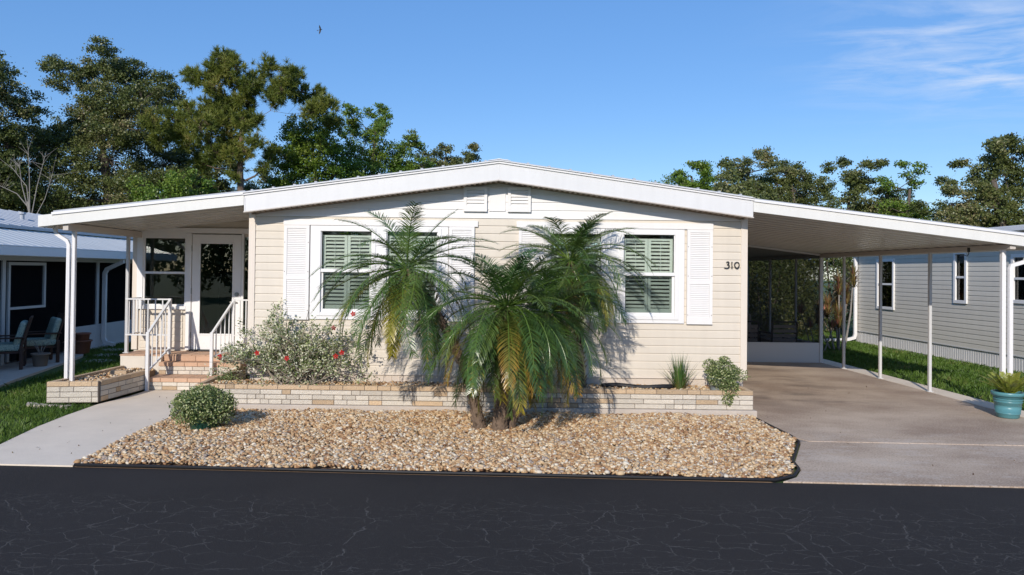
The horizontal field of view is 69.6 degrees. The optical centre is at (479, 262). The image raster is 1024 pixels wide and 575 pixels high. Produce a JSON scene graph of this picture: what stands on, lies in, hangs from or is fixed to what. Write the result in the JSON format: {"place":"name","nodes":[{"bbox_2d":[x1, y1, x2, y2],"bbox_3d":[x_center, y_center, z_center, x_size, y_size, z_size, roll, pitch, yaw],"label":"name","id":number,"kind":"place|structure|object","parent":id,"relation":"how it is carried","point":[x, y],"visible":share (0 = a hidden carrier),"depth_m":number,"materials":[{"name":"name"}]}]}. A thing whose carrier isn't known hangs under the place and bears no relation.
{"place":"outdoors","nodes":[
{"label":"outdoors","id":0,"kind":"place"},
{"bbox_2d":[0,390,185,466],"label":"sidewalk","id":1,"kind":"structure","parent":0,"point":[48,445],"depth_m":8.76,"materials":[{"name":"concrete"}]},
{"bbox_2d":[0,465,1023,574],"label":"road","id":2,"kind":"structure","parent":0,"point":[89,521],"depth_m":5.70,"materials":[{"name":"black asphalt"}]},
{"bbox_2d":[0,280,1023,482],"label":"ground","id":3,"kind":"structure","parent":0,"point":[850,334],"depth_m":13.36,"materials":[{"name":"plant"}]},
{"bbox_2d":[0,50,55,213],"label":"oak tree","id":4,"kind":"object","parent":3,"relation":"on","point":[12,134],"visible":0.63,"depth_m":34.78,"materials":[{"name":"green plant"}]},
{"bbox_2d":[1,134,73,213],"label":"dead tree","id":5,"kind":"object","parent":3,"relation":"on","point":[27,204],"visible":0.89,"depth_m":32.37,"materials":[{"name":"grey wood"}]},
{"bbox_2d":[26,402,71,408],"bbox_3d":[-6.106,2.019,10.342,0.769,0.042,0.173,1,-1,13],"label":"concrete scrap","id":6,"kind":"object","parent":3,"relation":"on","point":[28,404],"visible":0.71,"depth_m":10.29,"materials":[{"name":"grey concrete"}]},
{"bbox_2d":[0,340,130,386],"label":"patio slab","id":7,"kind":"structure","parent":3,"relation":"on","point":[10,372],"depth_m":13.94,"materials":[{"name":"concrete"}]},
{"bbox_2d":[0,315,33,369],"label":"patio chair","id":8,"kind":"object","parent":7,"relation":"on","point":[17,345],"visible":1,"depth_m":13.80,"materials":[{"name":"teal fabric"}]},
{"bbox_2d":[30,341,50,366],"bbox_3d":[-8.556,1.774,14.329,0.347,0.490,0.347,0,-1,41],"label":"clay planter","id":9,"kind":"object","parent":7,"relation":"on","point":[40,359],"visible":1,"depth_m":14.24,"materials":[{"name":"grey ceramic"}]},
{"bbox_2d":[16,312,64,362],"bbox_3d":[-8.921,1.533,14.959,0.795,0.979,0.690,1,-1,-42],"label":"patio chair","id":10,"kind":"object","parent":7,"relation":"on","point":[53,330],"visible":0.7,"depth_m":14.89,"materials":[{"name":"teal fabric"}]},
{"bbox_2d":[75,332,92,353],"bbox_3d":[-8.923,1.813,16.501,0.428,0.458,0.428,1,-1,0],"label":"terracotta planter","id":11,"kind":"object","parent":7,"relation":"on","point":[82,342],"visible":0.85,"depth_m":16.37,"materials":[{"name":"brown ceramic"}]},
{"bbox_2d":[0,209,132,365],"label":"mobile home","id":12,"kind":"object","parent":3,"relation":"on","point":[32,268],"visible":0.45,"depth_m":16.43,"materials":[{"name":"metal"}]},
{"bbox_2d":[0,342,132,443],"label":"lawn grass","id":13,"kind":"structure","parent":3,"relation":"on","point":[38,391],"depth_m":10.77,"materials":[{"name":"green plant"}]},
{"bbox_2d":[46,366,154,402],"bbox_3d":[-5.701,1.868,11.316,0.720,0.318,1.893,1,-1,5],"label":"stone planter","id":14,"kind":"object","parent":3,"relation":"on","point":[64,390],"visible":0.89,"depth_m":10.57,"materials":[{"name":"brown"}]},
{"bbox_2d":[74,367,153,380],"bbox_3d":[-5.697,1.755,11.386,0.597,0.088,1.777,1,-1,4],"label":"river rock","id":15,"kind":"object","parent":14,"relation":"on","point":[103,375],"visible":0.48,"depth_m":11.28,"materials":[{"name":"beige gravel"}]},
{"bbox_2d":[110,370,128,374],"bbox_3d":[-5.671,1.732,11.582,0.240,0.065,0.110,1,-1,-7],"label":"loose brick","id":16,"kind":"object","parent":15,"relation":"on","point":[114,372],"visible":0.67,"depth_m":11.54,"materials":[{"name":"beige stone"}]},
{"bbox_2d":[9,34,202,239],"bbox_3d":[-19.825,-4.556,38.020,11.986,13.645,6.528,1,-1,0],"label":"oak tree","id":17,"kind":"object","parent":3,"relation":"on","point":[118,131],"visible":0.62,"depth_m":37.05,"materials":[{"name":"green plant"}]},
{"bbox_2d":[124,166,220,202],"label":"tree","id":18,"kind":"object","parent":3,"relation":"on","point":[174,181],"visible":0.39,"depth_m":30.55,"materials":[{"name":"green plant"}]},
{"bbox_2d":[120,350,249,389],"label":"porch steps","id":19,"kind":"structure","parent":3,"relation":"on","point":[179,370],"depth_m":12.17,"materials":[{"name":"beige brick"}]},
{"bbox_2d":[125,297,171,390],"bbox_3d":[-5.534,1.324,12.335,0.590,1.435,1.412,1,-1,-43],"label":"handrail","id":20,"kind":"object","parent":19,"relation":"on","point":[154,325],"visible":1,"depth_m":12.37,"materials":[{"name":"white metal"}]},
{"bbox_2d":[209,299,247,375],"bbox_3d":[-3.981,1.247,12.395,1.078,1.243,0.330,1,-1,-22],"label":"handrail","id":21,"kind":"object","parent":19,"relation":"on","point":[232,305],"visible":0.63,"depth_m":12.33,"materials":[{"name":"white metal"}]},
{"bbox_2d":[158,143,272,194],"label":"oak tree","id":22,"kind":"object","parent":3,"relation":"on","point":[224,184],"visible":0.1,"depth_m":40.79,"materials":[{"name":"green plant"}]},
{"bbox_2d":[137,44,346,190],"bbox_3d":[-11.297,-4.013,35.032,9.668,12.677,4.455,1,-1,0],"label":"pine tree","id":23,"kind":"object","parent":3,"relation":"on","point":[221,113],"visible":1,"depth_m":34.60,"materials":[{"name":"green plant"}]},
{"bbox_2d":[258,112,366,234],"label":"broadleaf tree","id":24,"kind":"object","parent":3,"relation":"on","point":[309,163],"visible":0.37,"depth_m":37.62,"materials":[{"name":"green plant"}]},
{"bbox_2d":[328,101,436,245],"bbox_3d":[-5.595,-3.244,40.251,6.413,11.412,4.824,1,-1,-13],"label":"oak tree","id":25,"kind":"object","parent":3,"relation":"on","point":[376,160],"visible":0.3,"depth_m":39.80,"materials":[{"name":"green plant"}]},
{"bbox_2d":[76,415,794,482],"bbox_3d":[-0.149,2.159,8.537,7.730,0.196,3.045,1,-1,0],"label":"gravel bed base","id":26,"kind":"object","parent":3,"relation":"on","point":[329,467],"visible":0.13,"depth_m":7.19,"materials":[{"name":"brown soil"}]},
{"bbox_2d":[310,201,498,429],"bbox_3d":[-0.918,0.701,9.079,2.319,2.808,2.380,1,-1,0],"label":"pygmy date palm","id":27,"kind":"object","parent":26,"relation":"on","point":[401,297],"visible":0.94,"depth_m":8.85,"materials":[{"name":"green plant"}]},
{"bbox_2d":[73,407,796,477],"bbox_3d":[-0.148,2.029,8.546,7.762,0.152,3.095,1,-1,0],"label":"river rock","id":28,"kind":"object","parent":26,"relation":"on","point":[565,450],"visible":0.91,"depth_m":8.14,"materials":[{"name":"beige gravel"}]},
{"bbox_2d":[167,383,238,429],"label":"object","id":29,"kind":"object","parent":28,"relation":"on","point":[206,407],"visible":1,"depth_m":8.76,"materials":[{"name":"green plant"}]},
{"bbox_2d":[74,412,799,481],"bbox_3d":[-0.099,2.050,8.539,7.749,0.032,3.117,1,-1,0],"label":"landscape edging","id":30,"kind":"object","parent":26,"relation":"on","point":[795,473],"visible":0.72,"depth_m":7.09,"materials":[{"name":"black plastic"}]},
{"bbox_2d":[407,245,603,431],"bbox_3d":[0.240,0.951,8.923,2.472,2.331,2.461,1,-1,0],"label":"pygmy date palm","id":31,"kind":"object","parent":26,"relation":"on","point":[504,321],"visible":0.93,"depth_m":8.47,"materials":[{"name":"green plant"}]},
{"bbox_2d":[478,259,629,427],"bbox_3d":[0.892,1.033,9.287,2.059,2.192,1.853,1,-1,0],"label":"pygmy date palm","id":32,"kind":"object","parent":26,"relation":"on","point":[544,292],"visible":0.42,"depth_m":8.99,"materials":[{"name":"green plant"}]},
{"bbox_2d":[402,142,482,245],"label":"oak tree","id":33,"kind":"object","parent":3,"relation":"on","point":[446,150],"visible":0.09,"depth_m":41.97,"materials":[{"name":"green plant"}]},
{"bbox_2d":[131,158,754,385],"bbox_3d":[-1.048,0.389,18.820,10.038,3.576,16.665,1,-1,0],"label":"mobile home","id":34,"kind":"object","parent":3,"relation":"on","point":[691,302],"visible":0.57,"depth_m":10.83,"materials":[{"name":"beige plastic"}]},
{"bbox_2d":[143,236,186,305],"bbox_3d":[-5.530,0.157,12.952,0.760,1.215,0.080,1,-1,0],"label":"window","id":35,"kind":"structure","parent":34,"relation":"in","point":[145,272],"depth_m":12.91,"materials":[{"name":"white plastic"}]},
{"bbox_2d":[38,190,345,380],"bbox_3d":[-4.865,0.537,14.450,2.970,3.078,7.845,1,-1,0],"label":"porch awning","id":36,"kind":"object","parent":34,"relation":"attached to","point":[130,220],"visible":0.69,"depth_m":10.78,"materials":[{"name":"metal"}]},
{"bbox_2d":[190,234,241,349],"bbox_3d":[-4.628,0.522,12.902,0.873,2.015,0.083,1,-1,0],"label":"door","id":37,"kind":"structure","parent":34,"relation":"in","point":[199,340],"depth_m":12.90,"materials":[{"name":"white plastic"}]},
{"bbox_2d":[316,227,375,315],"bbox_3d":[-1.969,0.140,10.882,0.865,1.300,0.132,1,-1,0],"label":"window","id":38,"kind":"structure","parent":34,"relation":"in","point":[329,309],"depth_m":10.91,"materials":[{"name":"white plastic"}]},
{"bbox_2d":[382,228,441,316],"bbox_3d":[-1.004,0.151,10.876,0.865,1.300,0.132,1,-1,0],"label":"window","id":39,"kind":"structure","parent":34,"relation":"in","point":[439,231],"depth_m":10.84,"materials":[{"name":"white plastic"}]},
{"bbox_2d":[547,230,605,318],"bbox_3d":[1.411,0.180,10.862,0.865,1.300,0.132,1,-1,0],"label":"window","id":40,"kind":"structure","parent":34,"relation":"in","point":[603,240],"depth_m":10.82,"materials":[{"name":"white plastic"}]},
{"bbox_2d":[619,231,678,319],"bbox_3d":[2.481,0.192,10.855,0.865,1.300,0.132,1,-1,0],"label":"window","id":41,"kind":"structure","parent":34,"relation":"in","point":[647,311],"depth_m":10.88,"materials":[{"name":"white plastic"}]},
{"bbox_2d":[195,366,756,416],"bbox_3d":[-0.079,1.964,11.081,7.755,0.452,1.992,1,-1,0],"label":"stone planter","id":42,"kind":"object","parent":3,"relation":"on","point":[440,398],"visible":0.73,"depth_m":10.12,"materials":[{"name":"brown"}]},
{"bbox_2d":[211,368,245,381],"bbox_3d":[-3.654,1.681,10.689,0.538,0.317,0.439,1,-1,0],"label":"groundcover plant","id":43,"kind":"object","parent":42,"relation":"in","point":[230,372],"visible":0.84,"depth_m":10.68,"materials":[{"name":"green plant"}]},
{"bbox_2d":[228,357,242,367],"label":"brick block","id":44,"kind":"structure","parent":42,"relation":"on","point":[230,365],"depth_m":11.79,"materials":[{"name":"beige brick"}]},
{"bbox_2d":[205,298,404,387],"bbox_3d":[-2.535,1.141,10.418,2.975,1.259,0.897,1,-1,0],"label":"hibiscus shrub","id":45,"kind":"object","parent":42,"relation":"on","point":[266,361],"visible":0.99,"depth_m":10.43,"materials":[{"name":"green plant"}]},
{"bbox_2d":[208,379,735,389],"bbox_3d":[-0.085,1.770,10.496,7.564,0.090,0.665,1,-1,0],"label":"river rock","id":46,"kind":"object","parent":42,"relation":"on","point":[450,384],"visible":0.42,"depth_m":10.55,"materials":[{"name":"beige gravel"}]},
{"bbox_2d":[499,212,659,387],"bbox_3d":[1.328,0.556,10.265,2.243,2.581,2.185,1,-1,0],"label":"pygmy date palm","id":47,"kind":"object","parent":42,"relation":"on","point":[575,243],"visible":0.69,"depth_m":10.00,"materials":[{"name":"green plant"}]},
{"bbox_2d":[601,383,673,388],"bbox_3d":[2.292,1.776,10.515,1.123,0.090,0.188,1,-1,0],"label":"black landscape edging","id":48,"kind":"object","parent":42,"relation":"in","point":[657,386],"visible":0.77,"depth_m":10.49,"materials":[{"name":"black plastic"}]},
{"bbox_2d":[656,352,699,388],"bbox_3d":[2.811,1.573,10.500,0.837,0.631,0.820,1,-1,0],"label":"lemongrass","id":49,"kind":"object","parent":42,"relation":"in","point":[679,376],"visible":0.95,"depth_m":10.41,"materials":[{"name":"green plant"}]},
{"bbox_2d":[701,356,750,406],"bbox_3d":[3.469,1.655,10.324,0.668,0.676,0.541,1,-1,0],"label":"trailing plant","id":50,"kind":"object","parent":42,"relation":"on","point":[719,377],"visible":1,"depth_m":10.26,"materials":[{"name":"green plant"}]},
{"bbox_2d":[651,159,716,190],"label":"tree","id":51,"kind":"object","parent":3,"relation":"on","point":[705,170],"visible":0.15,"depth_m":37.73,"materials":[{"name":"green plant"}]},
{"bbox_2d":[713,145,781,199],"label":"oak tree","id":52,"kind":"object","parent":3,"relation":"on","point":[766,157],"visible":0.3,"depth_m":39.87,"materials":[{"name":"green plant"}]},
{"bbox_2d":[760,158,834,271],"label":"oak tree","id":53,"kind":"object","parent":3,"relation":"on","point":[803,181],"visible":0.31,"depth_m":41.43,"materials":[{"name":"green plant"}]},
{"bbox_2d":[823,263,862,350],"bbox_3d":[9.380,1.130,19.459,1.351,2.379,1.361,1,-1,-23],"label":"dracaena","id":54,"kind":"object","parent":3,"relation":"on","point":[837,312],"visible":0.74,"depth_m":19.35,"materials":[{"name":"green plant"}]},
{"bbox_2d":[800,155,911,312],"bbox_3d":[20.346,-1.557,39.526,5.058,8.649,4.623,1,-1,0],"label":"oak tree","id":55,"kind":"object","parent":3,"relation":"on","point":[855,181],"visible":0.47,"depth_m":39.20,"materials":[{"name":"green plant"}]},
{"bbox_2d":[872,160,934,219],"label":"broadleaf tree","id":56,"kind":"object","parent":3,"relation":"on","point":[885,182],"visible":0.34,"depth_m":37.68,"materials":[{"name":"green plant"}]},
{"bbox_2d":[823,359,1023,417],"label":"carport kerb strip","id":57,"kind":"object","parent":3,"relation":"on","point":[971,400],"visible":0.22,"depth_m":13.05,"materials":[{"name":"concrete"}]},
{"bbox_2d":[824,225,1023,372],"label":"mobile home","id":58,"kind":"object","parent":3,"relation":"on","point":[965,307],"visible":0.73,"depth_m":17.74,"materials":[{"name":"grey plastic"}]},
{"bbox_2d":[876,259,894,309],"bbox_3d":[11.202,0.605,20.324,0.063,1.390,0.890,1,-1,0],"label":"window","id":59,"kind":"structure","parent":58,"relation":"in","point":[888,265],"depth_m":20.29,"materials":[{"name":"white plastic"}]},
{"bbox_2d":[953,253,967,303],"bbox_3d":[11.186,0.349,17.122,0.063,1.220,0.480,1,-1,0],"label":"window","id":60,"kind":"structure","parent":58,"relation":"in","point":[962,296],"depth_m":17.15,"materials":[{"name":"white plastic"}]},
{"bbox_2d":[1011,254,1023,303],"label":"window","id":61,"kind":"structure","parent":58,"relation":"in","point":[1019,278],"depth_m":15.29,"materials":[{"name":"white plastic"}]},
{"bbox_2d":[905,132,1023,227],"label":"oak tree","id":62,"kind":"object","parent":3,"relation":"on","point":[986,194],"visible":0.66,"depth_m":34.53,"materials":[{"name":"green plant"}]},
{"bbox_2d":[0,0,1023,280],"label":"sky","id":63,"kind":"structure","parent":0,"point":[638,89],"materials":[{"name":"blue"}]},
{"bbox_2d":[711,160,770,199],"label":"tree","id":64,"kind":"object","parent":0,"point":[717,187],"visible":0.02,"depth_m":32.12,"materials":[{"name":"green plant"}]},
{"bbox_2d":[742,176,759,198],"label":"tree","id":65,"kind":"object","parent":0,"point":[747,192],"visible":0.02,"depth_m":28.76,"materials":[{"name":"green plant"}]},
{"bbox_2d":[823,305,837,350],"bbox_3d":[8.809,1.658,19.295,1.286,1.294,0.783,0,-1,19],"label":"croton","id":66,"kind":"object","parent":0,"point":[833,324],"visible":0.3,"depth_m":19.11,"materials":[{"name":"green"}]},
{"bbox_2d":[821,179,855,332],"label":"tree","id":67,"kind":"object","parent":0,"point":[826,262],"visible":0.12,"depth_m":25.55,"materials":[{"name":"green plant"}]},
{"bbox_2d":[743,362,1023,487],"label":"driveway","id":68,"kind":"structure","parent":0,"point":[873,420],"depth_m":9.33,"materials":[{"name":"grey concrete"}]},
{"bbox_2d":[747,245,822,362],"bbox_3d":[5.833,0.839,19.657,3.728,2.859,6.380,1,-1,0],"label":"screen room","id":69,"kind":"object","parent":68,"relation":"on","point":[784,305],"visible":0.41,"depth_m":16.50,"materials":[{"name":"grey"}]},
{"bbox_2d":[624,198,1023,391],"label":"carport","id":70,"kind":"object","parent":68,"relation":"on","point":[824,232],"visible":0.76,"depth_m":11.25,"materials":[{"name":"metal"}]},
{"bbox_2d":[796,439,995,445],"bbox_3d":[7.876,2.165,8.502,8.316,0.012,0.550,1,-1,2],"label":"driveway joint","id":71,"kind":"object","parent":68,"relation":"on","point":[848,442],"visible":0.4,"depth_m":8.65,"materials":[{"name":"grey concrete"}]},
{"bbox_2d":[979,370,1023,418],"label":"teal planter","id":72,"kind":"object","parent":68,"relation":"on","point":[1008,396],"visible":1,"depth_m":10.18,"materials":[{"name":"ceramic"}]},
{"bbox_2d":[823,330,1023,410],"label":"side yard grass","id":73,"kind":"structure","parent":0,"point":[914,367],"depth_m":15.82,"materials":[{"name":"green plant"}]}
]}

